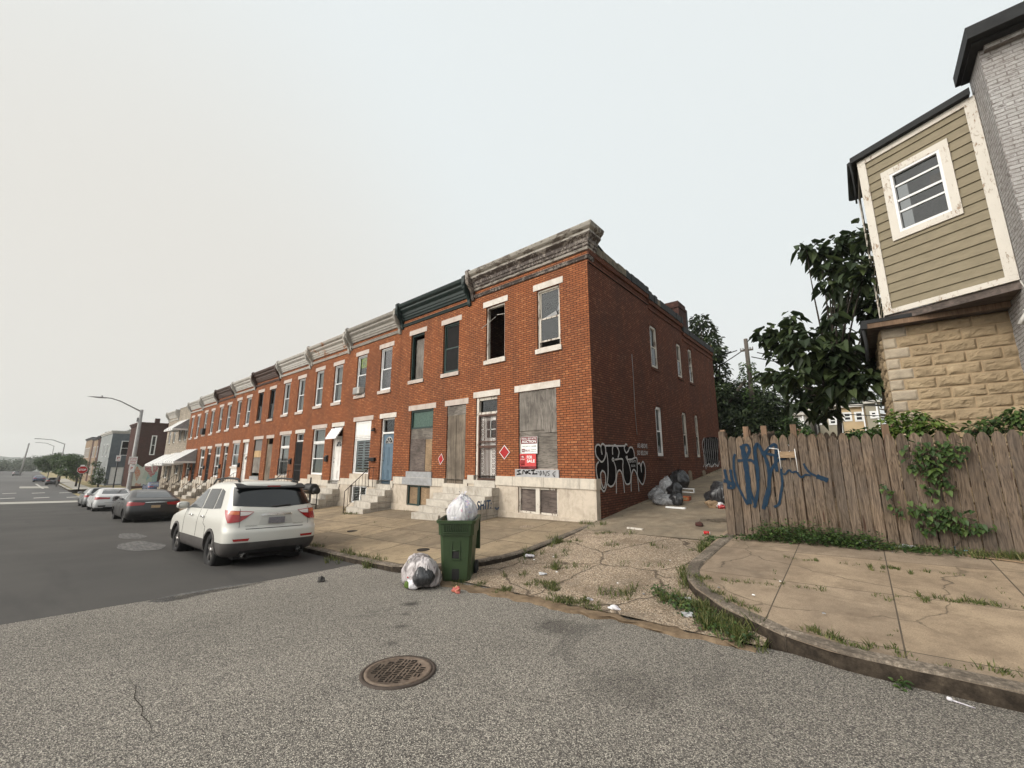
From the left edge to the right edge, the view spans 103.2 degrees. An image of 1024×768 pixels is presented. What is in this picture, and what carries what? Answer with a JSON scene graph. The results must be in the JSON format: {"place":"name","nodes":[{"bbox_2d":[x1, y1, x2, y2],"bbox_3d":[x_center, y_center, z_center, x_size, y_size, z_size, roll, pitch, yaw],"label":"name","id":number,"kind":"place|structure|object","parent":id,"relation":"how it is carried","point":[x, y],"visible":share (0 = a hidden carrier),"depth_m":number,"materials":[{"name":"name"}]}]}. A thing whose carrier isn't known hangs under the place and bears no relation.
{"place":"outdoors","nodes":[
{"label":"outdoors","id":0,"kind":"place"},
{"bbox_2d":[0,471,78,501],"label":"road","id":1,"kind":"structure","parent":0,"point":[10,483],"depth_m":60.88,"materials":[{"name":"asphalt"}]},
{"bbox_2d":[60,479,89,488],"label":"path","id":2,"kind":"structure","parent":0,"point":[69,483],"depth_m":72.90,"materials":[{"name":"concrete"}]},
{"bbox_2d":[60,479,124,489],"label":"sidewalk","id":3,"kind":"structure","parent":0,"point":[84,483],"depth_m":71.29,"materials":[{"name":"beige concrete"}]},
{"bbox_2d":[33,452,64,483],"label":"street tree","id":4,"kind":"object","parent":3,"relation":"on","point":[43,462],"visible":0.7,"depth_m":79.31,"materials":[{"name":"green plant"}]},
{"bbox_2d":[47,454,86,485],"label":"street tree","id":5,"kind":"object","parent":3,"relation":"on","point":[71,464],"visible":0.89,"depth_m":66.28,"materials":[{"name":"green plant"}]},
{"bbox_2d":[51,453,89,482],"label":"street tree","id":6,"kind":"object","parent":3,"relation":"on","point":[74,478],"visible":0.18,"depth_m":73.29,"materials":[{"name":"green plant"}]},
{"bbox_2d":[87,460,106,486],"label":"street tree","id":7,"kind":"object","parent":3,"relation":"on","point":[98,480],"visible":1,"depth_m":66.46,"materials":[{"name":"green plant"}]},
{"bbox_2d":[0,500,353,624],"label":"street","id":8,"kind":"structure","parent":0,"point":[56,559],"depth_m":8.18,"materials":[{"name":"asphalt"}]},
{"bbox_2d":[0,500,77,503],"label":"concrete band","id":9,"kind":"object","parent":8,"relation":"on","point":[37,502],"visible":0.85,"depth_m":36.52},
{"bbox_2d":[78,487,109,506],"bbox_3d":[-31.412,8.614,30.819,4.725,1.500,2.223,-12,-18,39],"label":"parked car","id":10,"kind":"object","parent":8,"relation":"on","point":[82,499],"visible":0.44,"depth_m":29.42,"materials":[{"name":"silver metal"}]},
{"bbox_2d":[86,488,129,510],"bbox_3d":[-26.032,7.500,26.315,4.725,1.500,2.223,-12,-18,39],"label":"parked car","id":11,"kind":"object","parent":8,"relation":"on","point":[99,499],"visible":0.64,"depth_m":24.89,"materials":[{"name":"white metal"}]},
{"bbox_2d":[112,489,180,522],"bbox_3d":[-17.284,5.723,19.132,4.725,1.500,2.223,-12,-18,39],"label":"parked car","id":12,"kind":"object","parent":8,"relation":"on","point":[133,505],"visible":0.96,"depth_m":17.88,"materials":[{"name":"grey metal"}]},
{"bbox_2d":[117,533,268,602],"bbox_3d":[-8.707,4.011,9.648,11.539,0.447,1.569,-9,-14,39],"label":"worn patch","id":13,"kind":"object","parent":8,"relation":"on","point":[137,546],"visible":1,"depth_m":10.47,"materials":[{"name":"asphalt"}]},
{"bbox_2d":[170,477,314,565],"bbox_3d":[-6.698,3.257,9.941,4.862,1.882,2.194,-12,-18,39],"label":"parked car","id":14,"kind":"object","parent":8,"relation":"on","point":[223,523],"visible":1,"depth_m":8.56,"materials":[{"name":"white metal"}]},
{"bbox_2d":[170,517,592,572],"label":"kerb","id":15,"kind":"structure","parent":8,"relation":"on","point":[393,567],"depth_m":8.08,"materials":[{"name":"concrete"}]},
{"bbox_2d":[6,472,734,640],"bbox_3d":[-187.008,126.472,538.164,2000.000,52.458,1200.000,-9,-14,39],"label":"ground","id":16,"kind":"structure","parent":0,"point":[56,475],"depth_m":59.75,"materials":[{"name":"green plant"}]},
{"bbox_2d":[0,455,47,471],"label":"tree line","id":17,"kind":"object","parent":16,"relation":"on","point":[29,464],"visible":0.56,"depth_m":196.73,"materials":[{"name":"plant"}]},
{"bbox_2d":[81,437,95,480],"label":"row house","id":18,"kind":"structure","parent":16,"relation":"on","point":[88,446],"depth_m":97.69,"materials":[{"name":"beige brick"}]},
{"bbox_2d":[87,437,98,481],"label":"row house","id":19,"kind":"structure","parent":16,"relation":"on","point":[96,439],"depth_m":88.65,"materials":[{"name":"beige brick"}]},
{"bbox_2d":[94,430,130,485],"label":"corner building","id":20,"kind":"structure","parent":16,"relation":"on","point":[113,443],"depth_m":73.25,"materials":[{"name":"grey"}]},
{"bbox_2d":[108,467,123,483],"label":"shop door","id":21,"kind":"structure","parent":20,"relation":"in","point":[119,473],"depth_m":72.56,"materials":[{"name":"grey metal"}]},
{"bbox_2d":[121,418,168,488],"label":"corner building","id":22,"kind":"structure","parent":16,"relation":"on","point":[152,442],"depth_m":66.10,"materials":[{"name":"brown brick"}]},
{"bbox_2d":[164,399,203,496],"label":"row house","id":23,"kind":"structure","parent":16,"relation":"on","point":[187,457],"depth_m":36.17,"materials":[{"name":"brick"}]},
{"bbox_2d":[180,392,217,498],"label":"row house","id":24,"kind":"structure","parent":16,"relation":"on","point":[209,403],"depth_m":33.97,"materials":[{"name":"brick"}]},
{"bbox_2d":[195,384,235,499],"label":"row house","id":25,"kind":"structure","parent":16,"relation":"on","point":[225,397],"depth_m":31.52,"materials":[{"name":"brick"}]},
{"bbox_2d":[222,375,255,481],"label":"row house","id":26,"kind":"structure","parent":16,"relation":"on","point":[244,389],"depth_m":28.79,"materials":[{"name":"brick"}]},
{"bbox_2d":[241,439,249,480],"bbox_3d":[-18.039,5.214,27.482,1.220,2.890,0.202,-9,-14,39],"label":"door","id":27,"kind":"structure","parent":26,"relation":"in","point":[247,440],"depth_m":27.65,"materials":[{"name":"white paint"}]},
{"bbox_2d":[244,363,280,480],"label":"row house","id":28,"kind":"structure","parent":16,"relation":"on","point":[267,381],"depth_m":26.07,"materials":[{"name":"brick"}]},
{"bbox_2d":[252,439,262,475],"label":"boarded window","id":29,"kind":"structure","parent":28,"relation":"in","point":[258,445],"depth_m":26.11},
{"bbox_2d":[255,389,264,422],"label":"window","id":30,"kind":"structure","parent":28,"relation":"in","point":[263,390],"depth_m":27.09,"materials":[{"name":"black metal"}]},
{"bbox_2d":[266,385,276,421],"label":"window","id":31,"kind":"structure","parent":28,"relation":"in","point":[273,392],"depth_m":25.80,"materials":[{"name":"black metal"}]},
{"bbox_2d":[269,350,311,482],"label":"row house","id":32,"kind":"structure","parent":16,"relation":"on","point":[294,371],"depth_m":23.44,"materials":[{"name":"brick"}]},
{"bbox_2d":[278,447,288,475],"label":"window","id":33,"kind":"structure","parent":32,"relation":"in","point":[286,449],"depth_m":23.69,"materials":[{"name":"white paint"}]},
{"bbox_2d":[280,379,291,416],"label":"window","id":34,"kind":"structure","parent":32,"relation":"in","point":[289,380],"depth_m":24.51,"materials":[{"name":"white plastic"}]},
{"bbox_2d":[293,429,304,482],"bbox_3d":[-11.582,3.944,22.143,1.220,2.890,0.202,-9,-14,39],"label":"door","id":35,"kind":"structure","parent":32,"relation":"in","point":[299,444],"depth_m":22.13,"materials":[{"name":"black paint"}]},
{"bbox_2d":[294,374,306,414],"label":"window","id":36,"kind":"structure","parent":32,"relation":"in","point":[301,377],"depth_m":23.22,"materials":[{"name":"white plastic"}]},
{"bbox_2d":[300,331,350,508],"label":"row house","id":37,"kind":"structure","parent":16,"relation":"on","point":[329,359],"depth_m":20.64,"materials":[{"name":"brick"}]},
{"bbox_2d":[311,442,324,474],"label":"window","id":38,"kind":"structure","parent":37,"relation":"in","point":[320,446],"depth_m":20.95,"materials":[{"name":"white paint"}]},
{"bbox_2d":[312,366,325,408],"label":"window","id":39,"kind":"structure","parent":37,"relation":"in","point":[317,405],"depth_m":21.83,"materials":[{"name":"white plastic"}]},
{"bbox_2d":[314,428,325,442],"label":"transom window","id":40,"kind":"structure","parent":37,"relation":"in","point":[321,432],"depth_m":21.18,"materials":[{"name":"white paint"}]},
{"bbox_2d":[330,359,344,405],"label":"window","id":41,"kind":"structure","parent":37,"relation":"in","point":[338,402],"depth_m":20.55,"materials":[{"name":"white plastic"}]},
{"bbox_2d":[330,422,344,482],"bbox_3d":[-8.354,3.297,19.476,1.220,2.890,0.202,-9,-14,39],"label":"door","id":42,"kind":"structure","parent":37,"relation":"in","point":[336,458],"depth_m":19.55,"materials":[{"name":"white paint"}]},
{"bbox_2d":[337,308,467,513],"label":"row house","id":43,"kind":"structure","parent":16,"relation":"on","point":[368,468],"depth_m":17.94,"materials":[{"name":"brick"}]},
{"bbox_2d":[353,349,368,398],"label":"window","id":44,"kind":"structure","parent":43,"relation":"in","point":[363,377],"depth_m":19.16,"materials":[{"name":"white plastic"}]},
{"bbox_2d":[353,420,370,473],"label":"window","id":45,"kind":"structure","parent":43,"relation":"in","point":[363,429],"depth_m":18.18,"materials":[{"name":"white paint"}]},
{"bbox_2d":[377,341,394,394],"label":"window","id":46,"kind":"structure","parent":43,"relation":"in","point":[388,351],"depth_m":17.87,"materials":[{"name":"white plastic"}]},
{"bbox_2d":[379,412,396,483],"bbox_3d":[-5.125,2.655,16.808,1.220,2.890,0.202,-9,-14,39],"label":"door","id":47,"kind":"structure","parent":43,"relation":"in","point":[387,437],"depth_m":16.86,"materials":[{"name":"blue paint"}]},
{"bbox_2d":[391,275,471,520],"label":"row house","id":48,"kind":"structure","parent":16,"relation":"on","point":[433,419],"depth_m":15.18,"materials":[{"name":"brick"}]},
{"bbox_2d":[408,326,426,384],"bbox_3d":[-3.757,-1.120,16.301,1.130,2.240,0.220,-9,-14,39],"label":"window","id":49,"kind":"structure","parent":48,"relation":"in","point":[413,381],"depth_m":16.47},
{"bbox_2d":[407,485,429,505],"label":"cellar window","id":50,"kind":"structure","parent":48,"relation":"in","point":[417,495],"depth_m":14.99,"materials":[{"name":"wood"}]},
{"bbox_2d":[409,408,432,470],"bbox_3d":[-3.392,2.128,15.411,1.377,2.307,0.100,-9,-14,39],"label":"boarded window","id":51,"kind":"structure","parent":48,"relation":"in","point":[422,420],"depth_m":15.40,"materials":[{"name":"beige wood"}]},
{"bbox_2d":[440,314,461,377],"bbox_3d":[-2.217,-1.363,15.016,1.130,2.240,0.220,-9,-14,39],"label":"window","id":52,"kind":"structure","parent":48,"relation":"in","point":[451,348],"depth_m":15.07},
{"bbox_2d":[440,219,720,521],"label":"row house","id":53,"kind":"structure","parent":16,"relation":"on","point":[592,365],"depth_m":12.52,"materials":[{"name":"brick"}]},
{"bbox_2d":[483,295,507,364],"bbox_3d":[-0.528,-1.777,13.635,1.120,2.240,0.220,-9,-14,39],"label":"window","id":54,"kind":"structure","parent":53,"relation":"in","point":[504,298],"depth_m":13.77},
{"bbox_2d":[520,454,535,468],"bbox_3d":[0.467,2.271,11.924,0.600,0.430,0.018,-9,-14,39],"label":"sale sign","id":55,"kind":"object","parent":53,"relation":"attached to","point":[527,461],"visible":1,"depth_m":11.91,"materials":[{"name":"plastic"}]},
{"bbox_2d":[521,436,537,453],"bbox_3d":[0.505,1.803,11.980,0.600,0.490,0.019,-9,-14,39],"label":"auction sign","id":56,"kind":"object","parent":53,"relation":"attached to","point":[528,445],"visible":1,"depth_m":11.97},
{"bbox_2d":[519,487,557,515],"bbox_3d":[0.761,3.318,11.544,1.394,0.724,0.100,-9,-14,39],"label":"cellar window","id":57,"kind":"structure","parent":53,"relation":"in","point":[544,501],"depth_m":11.50,"materials":[{"name":"wood"}]},
{"bbox_2d":[520,388,557,468],"bbox_3d":[0.775,1.322,11.938,1.394,2.314,0.098,-9,-14,39],"label":"boarded window","id":58,"kind":"structure","parent":53,"relation":"in","point":[538,415],"depth_m":11.82,"materials":[{"name":"wood"}]},
{"bbox_2d":[533,276,562,354],"bbox_3d":[1.126,-2.038,12.256,1.100,2.240,0.220,-9,-14,39],"label":"window","id":59,"kind":"structure","parent":53,"relation":"in","point":[548,299],"depth_m":12.31,"materials":[{"name":"white glass"}]},
{"bbox_2d":[648,322,659,372],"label":"window","id":60,"kind":"structure","parent":53,"relation":"in","point":[654,367],"depth_m":14.90,"materials":[{"name":"white glass"}]},
{"bbox_2d":[654,402,665,458],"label":"window","id":61,"kind":"structure","parent":53,"relation":"in","point":[657,410],"depth_m":14.32,"materials":[{"name":"white paint"}]},
{"bbox_2d":[675,340,683,380],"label":"window","id":62,"kind":"structure","parent":53,"relation":"in","point":[677,346],"depth_m":16.95,"materials":[{"name":"grey glass"}]},
{"bbox_2d":[681,409,690,459],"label":"window","id":63,"kind":"structure","parent":53,"relation":"in","point":[683,414],"depth_m":16.40,"materials":[{"name":"white glass"}]},
{"bbox_2d":[694,412,701,459],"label":"window","id":64,"kind":"structure","parent":53,"relation":"in","point":[695,417],"depth_m":17.58,"materials":[{"name":"white glass"}]},
{"bbox_2d":[688,314,733,423],"bbox_3d":[12.409,0.308,26.137,3.453,9.718,5.467,-5,-12,24],"label":"alley tree","id":65,"kind":"object","parent":16,"relation":"on","point":[706,337],"visible":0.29,"depth_m":25.42,"materials":[{"name":"green plant"}]},
{"bbox_2d":[819,405,844,440],"bbox_3d":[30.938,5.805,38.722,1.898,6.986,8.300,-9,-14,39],"label":"house","id":66,"kind":"structure","parent":16,"relation":"on","point":[832,424],"depth_m":36.13,"materials":[{"name":"beige paint"}]},
{"bbox_2d":[841,404,867,432],"bbox_3d":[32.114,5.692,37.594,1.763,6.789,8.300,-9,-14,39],"label":"house","id":67,"kind":"structure","parent":16,"relation":"on","point":[858,421],"depth_m":35.09,"materials":[{"name":"beige paint"}]},
{"bbox_2d":[863,400,880,429],"bbox_3d":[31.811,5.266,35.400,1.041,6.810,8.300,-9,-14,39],"label":"house","id":68,"kind":"structure","parent":16,"relation":"on","point":[872,410],"depth_m":32.95,"materials":[{"name":"beige paint"}]},
{"bbox_2d":[177,497,586,565],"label":"sidewalk","id":69,"kind":"structure","parent":0,"point":[388,538],"depth_m":10.30,"materials":[{"name":"concrete"}]},
{"bbox_2d":[88,395,143,490],"bbox_3d":[-28.348,4.670,28.507,0.340,7.620,3.116,-9,-14,39],"label":"street lamp","id":70,"kind":"object","parent":69,"relation":"on","point":[134,454],"visible":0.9,"depth_m":29.51,"materials":[{"name":"grey metal"}]},
{"bbox_2d":[145,409,179,489],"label":"row house","id":71,"kind":"structure","parent":69,"relation":"on","point":[172,417],"depth_m":42.05,"materials":[{"name":"brick"}]},
{"bbox_2d":[154,406,190,493],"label":"row house","id":72,"kind":"structure","parent":69,"relation":"on","point":[181,427],"depth_m":38.96,"materials":[{"name":"brick"}]},
{"bbox_2d":[302,477,319,508],"bbox_3d":[-8.899,4.808,17.800,1.141,1.360,0.650,-9,-14,39],"label":"barbecue smoker","id":73,"kind":"object","parent":69,"relation":"on","point":[310,488],"visible":0.8,"depth_m":17.71,"materials":[{"name":"black metal"}]},
{"bbox_2d":[180,509,1023,677],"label":"grass tufts","id":74,"kind":"object","parent":69,"relation":"on","point":[706,617],"visible":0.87,"depth_m":5.28,"materials":[{"name":"plant"}]},
{"bbox_2d":[0,571,1023,767],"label":"intersection road","id":75,"kind":"structure","parent":0,"point":[271,682],"depth_m":3.07,"materials":[{"name":"asphalt"}]},
{"bbox_2d":[0,564,386,650],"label":"road edge","id":76,"kind":"object","parent":75,"relation":"on","point":[126,617],"visible":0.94,"depth_m":5.41,"materials":[{"name":"concrete"}]},
{"bbox_2d":[359,655,435,689],"bbox_3d":[-0.986,2.497,3.522,0.646,0.032,0.646,-12,-18,39],"label":"manhole cover","id":77,"kind":"object","parent":75,"relation":"on","point":[398,672],"visible":0.98,"depth_m":3.48,"materials":[{"name":"metal"}]},
{"bbox_2d":[401,553,441,589],"bbox_3d":[-1.486,2.976,6.521,0.770,0.469,0.571,-9,-14,39],"label":"rubbish bag","id":78,"kind":"object","parent":75,"relation":"on","point":[418,570],"visible":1,"depth_m":6.32,"materials":[{"name":"white plastic"}]},
{"bbox_2d":[440,580,756,652],"bbox_3d":[0.298,2.966,5.541,5.310,0.233,0.362,-8,-14,37],"label":"soil strip","id":79,"kind":"object","parent":75,"relation":"on","point":[675,631],"visible":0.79,"depth_m":4.93,"materials":[{"name":"soil"}]},
{"bbox_2d":[686,533,1023,712],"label":"kerb","id":80,"kind":"structure","parent":75,"relation":"on","point":[939,679],"depth_m":3.42,"materials":[{"name":"concrete"}]},
{"bbox_2d":[0,0,1023,457],"label":"sky","id":81,"kind":"structure","parent":0,"point":[197,196],"materials":[{"name":"white"}]},
{"bbox_2d":[441,525,766,645],"bbox_3d":[1.383,3.115,7.241,5.950,0.552,3.720,-9,-14,39],"label":"alley apron","id":82,"kind":"object","parent":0,"point":[595,554],"visible":0.54,"depth_m":6.53,"materials":[{"name":"concrete"}]},
{"bbox_2d":[436,514,480,582],"bbox_3d":[-0.902,2.818,7.023,0.660,0.997,0.900,-1,-11,3],"label":"wheelie bin","id":83,"kind":"object","parent":82,"relation":"on","point":[460,541],"visible":0.85,"depth_m":6.68,"materials":[{"name":"plastic"}]},
{"bbox_2d":[446,491,477,519],"bbox_3d":[-0.874,2.136,7.057,0.606,0.542,0.507,-9,-14,39],"label":"rubbish bag","id":84,"kind":"object","parent":83,"relation":"in","point":[461,506],"visible":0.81,"depth_m":6.86,"materials":[{"name":"white plastic"}]},
{"bbox_2d":[583,458,792,540],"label":"alley","id":85,"kind":"structure","parent":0,"point":[649,517],"depth_m":9.93,"materials":[{"name":"concrete"}]},
{"bbox_2d":[652,492,672,505],"bbox_3d":[4.458,3.317,11.799,0.825,0.370,0.627,-9,-14,39],"label":"rubbish bag","id":86,"kind":"object","parent":85,"relation":"on","point":[662,499],"visible":0.83,"depth_m":11.62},
{"bbox_2d":[666,481,682,493],"bbox_3d":[5.213,3.356,13.025,0.434,0.496,0.455,6,-12,-30],"label":"rubbish bag","id":87,"kind":"object","parent":85,"relation":"on","point":[674,486],"visible":0.66,"depth_m":12.90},
{"bbox_2d":[669,490,682,505],"bbox_3d":[4.646,3.223,11.499,0.437,0.433,0.337,-9,-14,39],"label":"rubbish bag","id":88,"kind":"object","parent":85,"relation":"on","point":[676,497],"visible":0.95,"depth_m":11.37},
{"bbox_2d":[669,469,689,489],"bbox_3d":[5.933,3.378,14.419,0.701,0.715,0.657,-9,-14,39],"label":"rubbish bag","id":89,"kind":"object","parent":85,"relation":"on","point":[681,477],"visible":0.65,"depth_m":14.23,"materials":[{"name":"plastic"}]},
{"bbox_2d":[703,481,724,502],"bbox_3d":[5.861,2.999,11.288,0.907,0.584,0.821,-2,-11,12],"label":"rubbish bag","id":90,"kind":"object","parent":85,"relation":"on","point":[716,492],"visible":0.49,"depth_m":11.14,"materials":[{"name":"plastic"}]},
{"bbox_2d":[728,338,765,431],"bbox_3d":[13.394,0.656,23.184,1.874,6.545,1.312,-24,-26,65],"label":"utility pole","id":91,"kind":"object","parent":85,"relation":"on","point":[748,377],"visible":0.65,"depth_m":23.05,"materials":[{"name":"brown wood"}]},
{"bbox_2d":[715,377,805,444],"bbox_3d":[13.394,2.075,22.937,4.478,5.456,4.688,2,-11,-8],"label":"alley shrub","id":92,"kind":"object","parent":85,"relation":"on","point":[733,419],"visible":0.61,"depth_m":22.16,"materials":[{"name":"green plant"}]},
{"bbox_2d":[689,530,1023,692],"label":"sidewalk","id":93,"kind":"structure","parent":0,"point":[937,630],"depth_m":4.61,"materials":[{"name":"concrete"}]},
{"bbox_2d":[624,469,963,691],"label":"ground weeds","id":94,"kind":"object","parent":93,"relation":"on","point":[845,540],"visible":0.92,"depth_m":6.41,"materials":[{"name":"green plant"}]},
{"bbox_2d":[718,424,1023,554],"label":"wooden fence","id":95,"kind":"object","parent":93,"relation":"on","point":[752,485],"visible":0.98,"depth_m":6.54,"materials":[{"name":"brown wood"}]},
{"bbox_2d":[769,448,797,470],"bbox_3d":[4.874,1.357,7.290,0.403,0.426,0.046,-9,-14,39],"label":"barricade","id":96,"kind":"object","parent":95,"relation":"hanging from","point":[790,454],"visible":1,"depth_m":7.25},
{"bbox_2d":[879,440,996,547],"bbox_3d":[6.211,1.613,6.016,1.147,1.578,0.190,-9,-14,39],"label":"climbing vine","id":97,"kind":"object","parent":95,"relation":"attached to","point":[932,473],"visible":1,"depth_m":5.98,"materials":[{"name":"green plant"}]},
{"bbox_2d":[744,456,1013,545],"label":"yard","id":98,"kind":"structure","parent":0,"point":[836,507],"depth_m":8.84,"materials":[{"name":"plant"}]},
{"bbox_2d":[726,430,775,528],"bbox_3d":[6.171,2.138,10.204,0.176,2.330,5.680,-9,-14,39],"label":"wooden fence","id":99,"kind":"object","parent":98,"relation":"on","point":[771,434],"visible":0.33,"depth_m":10.23,"materials":[{"name":"brown wood"}]},
{"bbox_2d":[775,415,821,445],"bbox_3d":[12.532,2.635,18.047,2.207,2.537,1.008,-9,-14,39],"label":"sumac sapling","id":100,"kind":"object","parent":98,"relation":"on","point":[785,427],"visible":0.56,"depth_m":18.18,"materials":[{"name":"green plant"}]},
{"bbox_2d":[748,218,895,480],"bbox_3d":[8.225,-0.763,10.784,3.638,7.923,3.671,-9,-14,39],"label":"broadleaf tree","id":101,"kind":"object","parent":98,"relation":"on","point":[835,375],"visible":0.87,"depth_m":10.36,"materials":[{"name":"green plant"}]},
{"bbox_2d":[797,427,887,537],"bbox_3d":[5.962,1.856,7.335,1.410,2.181,0.554,-9,-14,39],"label":"fence weed","id":102,"kind":"object","parent":98,"relation":"on","point":[857,433],"visible":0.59,"depth_m":7.23,"materials":[{"name":"green plant"}]},
{"bbox_2d":[797,429,892,499],"bbox_3d":[9.669,1.915,9.924,4.260,1.846,0.176,-9,-14,39],"label":"wooden fence","id":103,"kind":"object","parent":98,"relation":"on","point":[826,435],"visible":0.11,"depth_m":10.77,"materials":[{"name":"brown wood"}]},
{"bbox_2d":[871,409,932,489],"bbox_3d":[6.592,1.631,6.856,0.674,2.445,0.918,7,-13,-34],"label":"fence weed","id":104,"kind":"object","parent":98,"relation":"on","point":[895,429],"visible":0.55,"depth_m":6.91,"materials":[{"name":"green plant"}]},
{"bbox_2d":[902,411,961,541],"bbox_3d":[6.930,1.615,6.578,0.832,2.373,0.560,-4,-11,20],"label":"fence weed","id":105,"kind":"object","parent":98,"relation":"on","point":[922,428],"visible":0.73,"depth_m":6.69,"materials":[{"name":"green plant"}]},
{"bbox_2d":[860,301,1023,528],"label":"stone block wing","id":106,"kind":"structure","parent":98,"relation":"on","point":[958,367],"depth_m":7.42,"materials":[{"name":"stone"}]},
{"bbox_2d":[847,87,1021,317],"bbox_3d":[8.150,-3.066,8.163,1.774,3.700,2.531,-9,-14,39],"label":"siding bay","id":107,"kind":"object","parent":106,"relation":"on","point":[924,187],"visible":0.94,"depth_m":7.43,"materials":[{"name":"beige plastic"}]},
{"bbox_2d":[880,138,963,240],"bbox_3d":[7.724,-3.622,7.698,0.415,1.500,0.962,9,-14,-38],"label":"window","id":108,"kind":"structure","parent":107,"relation":"in","point":[921,192],"depth_m":7.65,"materials":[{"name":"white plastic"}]},
{"bbox_2d":[932,1,1023,372],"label":"painted brick house","id":109,"kind":"structure","parent":98,"relation":"on","point":[989,67],"depth_m":6.43,"materials":[{"name":"grey paint"}]},
{"bbox_2d":[959,407,1023,507],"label":"fence weed","id":110,"kind":"object","parent":98,"relation":"on","point":[1015,420],"visible":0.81,"depth_m":6.23,"materials":[{"name":"green plant"}]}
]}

